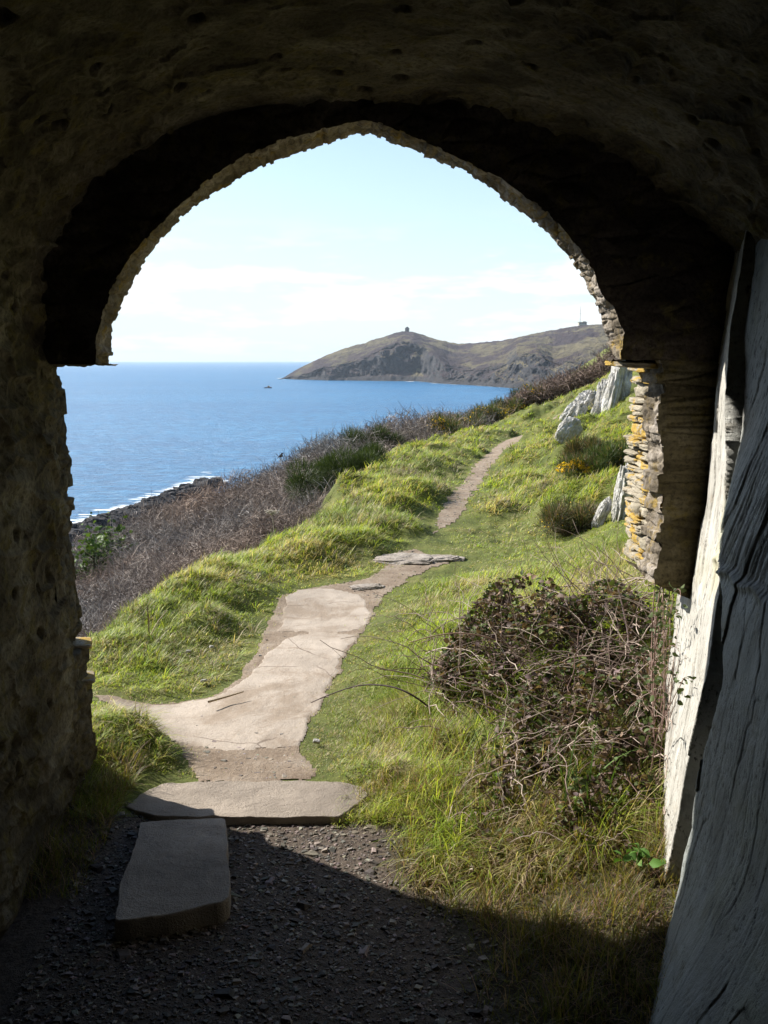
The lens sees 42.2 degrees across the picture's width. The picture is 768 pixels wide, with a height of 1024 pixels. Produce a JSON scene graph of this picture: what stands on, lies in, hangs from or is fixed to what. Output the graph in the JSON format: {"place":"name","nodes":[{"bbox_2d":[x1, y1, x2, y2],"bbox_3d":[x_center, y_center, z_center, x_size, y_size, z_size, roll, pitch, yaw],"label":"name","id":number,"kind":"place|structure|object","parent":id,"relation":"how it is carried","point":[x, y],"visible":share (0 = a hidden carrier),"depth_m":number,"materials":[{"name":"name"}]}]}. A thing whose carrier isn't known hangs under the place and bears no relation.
{"place":"outdoors","nodes":[
{"label":"outdoors","id":0,"kind":"place"},
{"bbox_2d":[110,588,370,750],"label":"concrete path","id":1,"kind":"structure","parent":0,"point":[292,682],"depth_m":5.48,"materials":[{"name":"beige concrete"}]},
{"bbox_2d":[208,691,243,702],"bbox_3d":[-0.839,0.982,5.286,0.220,0.014,0.013,-8,12,-42],"label":"fallen stick","id":2,"kind":"object","parent":1,"relation":"on","point":[213,700],"visible":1,"depth_m":5.27,"materials":[{"name":"brown wood"}]},
{"bbox_2d":[57,362,517,545],"bbox_3d":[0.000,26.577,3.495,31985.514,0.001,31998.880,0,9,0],"label":"sea","id":3,"kind":"structure","parent":0,"point":[135,430],"depth_m":493.99,"materials":[{"name":"liquid"}]},
{"bbox_2d":[70,378,452,522],"bbox_3d":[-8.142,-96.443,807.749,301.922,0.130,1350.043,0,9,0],"label":"surf","id":4,"kind":"structure","parent":3,"relation":"on","point":[149,493],"depth_m":190.29,"materials":[{"name":"liquid"}]},
{"bbox_2d":[95,413,561,781],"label":"dirt path","id":5,"kind":"structure","parent":0,"point":[248,768],"depth_m":6.02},
{"bbox_2d":[348,583,384,590],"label":"bedrock","id":6,"kind":"structure","parent":5,"relation":"on","point":[367,586],"depth_m":7.94,"materials":[{"name":"grey stone"}]},
{"bbox_2d":[374,553,441,564],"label":"bedrock","id":7,"kind":"structure","parent":5,"relation":"on","point":[409,558],"depth_m":8.95,"materials":[{"name":"grey stone"}]},
{"bbox_2d":[430,554,465,561],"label":"bedrock","id":8,"kind":"structure","parent":5,"relation":"on","point":[441,558],"depth_m":9.04,"materials":[{"name":"grey stone"}]},
{"bbox_2d":[0,349,679,1023],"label":"ground","id":9,"kind":"structure","parent":0,"point":[22,941],"depth_m":3.64,"materials":[{"name":"green plant"}]},
{"bbox_2d":[71,520,125,579],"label":"evergreen shrub","id":10,"kind":"object","parent":9,"relation":"on","point":[92,543],"visible":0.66,"depth_m":17.23,"materials":[{"name":"green plant"}]},
{"bbox_2d":[82,511,136,559],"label":"evergreen shrub","id":11,"kind":"object","parent":9,"relation":"on","point":[108,534],"visible":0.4,"depth_m":19.22,"materials":[{"name":"green plant"}]},
{"bbox_2d":[69,477,222,541],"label":"shore rocks","id":12,"kind":"object","parent":9,"relation":"on","point":[100,519],"visible":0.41,"depth_m":174.09,"materials":[{"name":"grey stone"}]},
{"bbox_2d":[126,780,369,824],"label":"threshold slab","id":13,"kind":"structure","parent":9,"relation":"on","point":[300,802],"depth_m":4.07,"materials":[{"name":"stone"}]},
{"bbox_2d":[264,509,279,528],"bbox_3d":[-1.196,0.135,10.642,0.167,0.320,0.143,0,9,0],"label":"dead flower head","id":14,"kind":"object","parent":9,"relation":"on","point":[271,512],"visible":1,"depth_m":10.62},
{"bbox_2d":[0,459,561,1023],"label":"gravel","id":15,"kind":"structure","parent":9,"relation":"on","point":[222,989],"depth_m":3.16,"materials":[{"name":"grey gravel"}]},
{"bbox_2d":[115,818,230,940],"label":"step slab","id":16,"kind":"structure","parent":15,"relation":"on","point":[175,878],"depth_m":3.43,"materials":[{"name":"stone"}]},
{"bbox_2d":[69,396,516,636],"bbox_3d":[-1.759,3.891,28.880,23.011,14.265,40.922,-4,10,-26],"label":"thorn scrub","id":17,"kind":"object","parent":9,"relation":"on","point":[234,517],"visible":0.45,"depth_m":17.54,"materials":[{"name":"brown plant"}]},
{"bbox_2d":[313,739,319,743],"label":"loose stone","id":18,"kind":"object","parent":9,"relation":"on","point":[316,741],"visible":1,"depth_m":4.69,"materials":[{"name":"grey stone"}]},
{"bbox_2d":[283,441,390,502],"bbox_3d":[-0.757,-0.572,16.521,1.903,1.222,1.512,0,9,0],"label":"gorse bush","id":19,"kind":"object","parent":9,"relation":"on","point":[329,464],"visible":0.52,"depth_m":16.23,"materials":[{"name":"green plant"}]},
{"bbox_2d":[22,712,680,1023],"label":"threshold grass","id":20,"kind":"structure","parent":9,"relation":"on","point":[548,924],"depth_m":3.32,"materials":[{"name":"green plant"}]},
{"bbox_2d":[614,842,665,872],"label":"leafy weed","id":21,"kind":"object","parent":20,"relation":"on","point":[642,853],"visible":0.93,"depth_m":3.32,"materials":[{"name":"green plant"}]},
{"bbox_2d":[64,377,676,832],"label":"turf grass","id":22,"kind":"structure","parent":9,"relation":"on","point":[464,585],"depth_m":6.45,"materials":[{"name":"green plant"}]},
{"bbox_2d":[147,605,149,636],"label":"dry stalk","id":23,"kind":"object","parent":22,"relation":"on","point":[148,621],"visible":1,"depth_m":6.27,"materials":[{"name":"green plant"}]},
{"bbox_2d":[150,610,167,634],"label":"dry stalk","id":24,"kind":"object","parent":22,"relation":"on","point":[157,623],"visible":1,"depth_m":6.28,"materials":[{"name":"plant"}]},
{"bbox_2d":[336,422,404,455],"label":"gorse bush","id":25,"kind":"object","parent":9,"relation":"on","point":[359,435],"visible":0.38,"depth_m":23.76,"materials":[{"name":"green plant"}]},
{"bbox_2d":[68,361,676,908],"bbox_3d":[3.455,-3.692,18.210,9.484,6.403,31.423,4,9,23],"label":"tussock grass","id":26,"kind":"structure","parent":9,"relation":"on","point":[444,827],"depth_m":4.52,"materials":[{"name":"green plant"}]},
{"bbox_2d":[0,0,767,937],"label":"stone grotto","id":27,"kind":"object","parent":9,"relation":"on","point":[616,150],"visible":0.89,"depth_m":3.45,"materials":[{"name":"stone"}]},
{"bbox_2d":[618,582,695,780],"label":"bramble canes","id":28,"kind":"object","parent":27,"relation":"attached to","point":[653,679],"visible":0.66,"depth_m":3.87,"materials":[{"name":"brown plant"}]},
{"bbox_2d":[423,411,465,435],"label":"gorse bush","id":29,"kind":"object","parent":9,"relation":"on","point":[454,425],"visible":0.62,"depth_m":26.92,"materials":[{"name":"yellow plant"}]},
{"bbox_2d":[433,654,491,711],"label":"strap leaf plant","id":30,"kind":"object","parent":9,"relation":"on","point":[467,687],"visible":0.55,"depth_m":4.88,"materials":[{"name":"green plant"}]},
{"bbox_2d":[440,409,486,428],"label":"gorse bush","id":31,"kind":"object","parent":9,"relation":"on","point":[471,417],"visible":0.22,"depth_m":29.12,"materials":[{"name":"green plant"}]},
{"bbox_2d":[438,767,508,842],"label":"strap leaf plant","id":32,"kind":"object","parent":9,"relation":"on","point":[473,812],"visible":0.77,"depth_m":3.84,"materials":[{"name":"green plant"}]},
{"bbox_2d":[464,401,509,425],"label":"gorse bush","id":33,"kind":"object","parent":9,"relation":"on","point":[491,408],"visible":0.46,"depth_m":31.17,"materials":[{"name":"green plant"}]},
{"bbox_2d":[456,723,525,788],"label":"strap leaf plant","id":34,"kind":"object","parent":9,"relation":"on","point":[484,770],"visible":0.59,"depth_m":4.14,"materials":[{"name":"green plant"}]},
{"bbox_2d":[320,517,672,729],"bbox_3d":[0.576,0.558,5.203,1.754,1.175,1.968,1,9,9],"label":"bramble bush","id":35,"kind":"object","parent":9,"relation":"on","point":[572,611],"visible":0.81,"depth_m":4.92,"materials":[{"name":"brown plant"}]},
{"bbox_2d":[311,684,428,706],"bbox_3d":[-0.087,0.927,4.951,0.701,0.189,0.054,5,10,30],"label":"bramble cane","id":36,"kind":"object","parent":35,"relation":"attached to","point":[417,698],"visible":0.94,"depth_m":4.89,"materials":[{"name":"brown plant"}]},
{"bbox_2d":[410,633,517,647],"bbox_3d":[0.422,0.645,4.826,0.694,0.174,0.074,-6,11,-35],"label":"bramble cane","id":37,"kind":"object","parent":35,"relation":"attached to","point":[464,633],"visible":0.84,"depth_m":4.76,"materials":[{"name":"brown plant"}]},
{"bbox_2d":[483,395,530,416],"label":"gorse bush","id":38,"kind":"object","parent":9,"relation":"on","point":[513,406],"visible":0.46,"depth_m":32.66,"materials":[{"name":"green plant"}]},
{"bbox_2d":[475,675,571,742],"bbox_3d":[0.620,0.870,4.384,0.487,0.289,0.432,0,9,0],"label":"strap leaf plant","id":39,"kind":"object","parent":9,"relation":"on","point":[516,716],"visible":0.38,"depth_m":4.39,"materials":[{"name":"green plant"}]},
{"bbox_2d":[508,383,553,404],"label":"gorse bush","id":40,"kind":"object","parent":9,"relation":"on","point":[530,388],"visible":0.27,"depth_m":33.43,"materials":[{"name":"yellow plant"}]},
{"bbox_2d":[396,652,667,893],"bbox_3d":[0.681,1.001,4.026,1.038,0.515,1.311,-2,9,-11],"label":"bramble bush","id":41,"kind":"object","parent":9,"relation":"on","point":[583,783],"visible":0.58,"depth_m":3.78,"materials":[{"name":"brown plant"}]},
{"bbox_2d":[497,341,614,412],"bbox_3d":[7.617,-5.206,39.341,7.239,5.155,15.265,2,9,15],"label":"crest scrub","id":42,"kind":"object","parent":9,"relation":"on","point":[563,384],"visible":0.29,"depth_m":33.03,"materials":[{"name":"plant"}]},
{"bbox_2d":[445,585,680,820],"bbox_3d":[0.799,0.819,4.295,1.116,0.804,1.630,0,9,0],"label":"bramble bush","id":43,"kind":"object","parent":9,"relation":"on","point":[633,673],"visible":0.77,"depth_m":4.17,"materials":[{"name":"brown plant"}]},
{"bbox_2d":[533,493,598,539],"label":"gorse bush","id":44,"kind":"object","parent":9,"relation":"on","point":[563,517],"visible":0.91,"depth_m":10.06,"materials":[{"name":"green plant"}]},
{"bbox_2d":[559,402,576,420],"bbox_3d":[3.907,-2.047,20.924,0.453,0.539,0.397,0,9,0],"label":"outcrop rock","id":45,"kind":"object","parent":9,"relation":"on","point":[570,409],"visible":0.58,"depth_m":20.82,"materials":[{"name":"grey stone"}]},
{"bbox_2d":[555,416,582,443],"bbox_3d":[3.062,-1.338,16.489,0.461,0.505,0.350,0,9,0],"label":"outcrop rock","id":46,"kind":"object","parent":9,"relation":"on","point":[570,427],"visible":0.85,"depth_m":16.38,"materials":[{"name":"grey stone"}]},
{"bbox_2d":[552,447,607,484],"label":"gorse bush","id":47,"kind":"object","parent":9,"relation":"on","point":[573,463],"visible":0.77,"depth_m":11.57,"materials":[{"name":"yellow plant"}]},
{"bbox_2d":[573,402,587,416],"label":"outcrop rock","id":48,"kind":"object","parent":9,"relation":"on","point":[581,407],"visible":0.61,"depth_m":20.61,"materials":[{"name":"grey stone"}]},
{"bbox_2d":[553,431,609,476],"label":"gorse bush","id":49,"kind":"object","parent":9,"relation":"on","point":[571,447],"visible":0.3,"depth_m":12.95,"materials":[{"name":"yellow plant"}]},
{"bbox_2d":[573,390,595,407],"bbox_3d":[4.322,-2.212,21.424,0.642,0.827,0.598,-5,10,-28],"label":"outcrop rock","id":50,"kind":"object","parent":9,"relation":"on","point":[587,397],"visible":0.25,"depth_m":21.21,"materials":[{"name":"grey stone"}]},
{"bbox_2d":[533,713,642,824],"bbox_3d":[0.759,0.978,3.647,0.423,0.350,0.452,1,9,9],"label":"strap leaf plant","id":51,"kind":"object","parent":9,"relation":"on","point":[577,791],"visible":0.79,"depth_m":3.73,"materials":[{"name":"green plant"}]},
{"bbox_2d":[591,402,600,415],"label":"outcrop rock","id":52,"kind":"object","parent":9,"relation":"on","point":[596,408],"visible":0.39,"depth_m":20.34,"materials":[{"name":"grey stone"}]},
{"bbox_2d":[561,705,636,764],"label":"strap leaf plant","id":53,"kind":"object","parent":9,"relation":"on","point":[603,730],"visible":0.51,"depth_m":3.95,"materials":[{"name":"green plant"}]},
{"bbox_2d":[594,378,606,403],"bbox_3d":[4.596,-2.361,20.879,0.339,0.906,0.431,0,9,0],"label":"outcrop rock","id":54,"kind":"object","parent":9,"relation":"on","point":[600,386],"visible":0.25,"depth_m":20.82,"materials":[{"name":"grey stone"}]},
{"bbox_2d":[591,496,611,528],"bbox_3d":[2.172,0.019,9.922,0.199,0.357,0.200,0,9,0],"label":"outcrop rock","id":55,"kind":"object","parent":9,"relation":"on","point":[603,510],"visible":0.94,"depth_m":9.85,"materials":[{"name":"grey stone"}]},
{"bbox_2d":[599,374,609,403],"bbox_3d":[4.638,-2.524,20.451,0.406,0.899,0.298,0,9,0],"label":"outcrop rock","id":56,"kind":"object","parent":9,"relation":"on","point":[602,394],"visible":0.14,"depth_m":20.43,"materials":[{"name":"grey stone"}]},
{"bbox_2d":[580,434,630,473],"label":"gorse bush","id":57,"kind":"object","parent":9,"relation":"on","point":[615,453],"visible":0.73,"depth_m":11.47,"materials":[{"name":"green plant"}]},
{"bbox_2d":[601,360,632,411],"bbox_3d":[4.672,-2.317,19.875,0.608,1.694,0.753,0,9,0],"label":"outcrop rock","id":58,"kind":"object","parent":9,"relation":"on","point":[619,384],"visible":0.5,"depth_m":19.58,"materials":[{"name":"grey stone"}]},
{"bbox_2d":[611,463,632,521],"bbox_3d":[2.329,-0.108,9.712,0.195,0.757,0.356,0,9,0],"label":"outcrop rock","id":59,"kind":"object","parent":9,"relation":"on","point":[618,505],"visible":0.53,"depth_m":9.60,"materials":[{"name":"grey stone"}]},
{"bbox_2d":[618,588,629,660],"bbox_3d":[1.130,0.730,4.562,0.060,0.690,0.410,0,9,1],"label":"bramble cane","id":60,"kind":"object","parent":9,"relation":"on","point":[626,623],"visible":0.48,"depth_m":4.72,"materials":[{"name":"brown plant"}]},
{"bbox_2d":[649,230,767,1023],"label":"slate outcrop","id":61,"kind":"object","parent":9,"relation":"on","point":[716,821],"visible":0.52,"depth_m":2.88,"materials":[{"name":"weathered stone"}]},
{"bbox_2d":[109,133,601,361],"label":"sky","id":62,"kind":"structure","parent":0,"point":[316,253],"materials":[{"name":"white"}]},
{"bbox_2d":[281,324,608,388],"bbox_3d":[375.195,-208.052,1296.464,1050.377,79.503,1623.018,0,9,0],"label":"headland","id":63,"kind":"structure","parent":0,"point":[405,356],"depth_m":1231.99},
{"bbox_2d":[578,321,586,325],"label":"lookout building","id":64,"kind":"structure","parent":63,"relation":"on","point":[582,323],"depth_m":1385.99,"materials":[{"name":"stone"}]}
]}

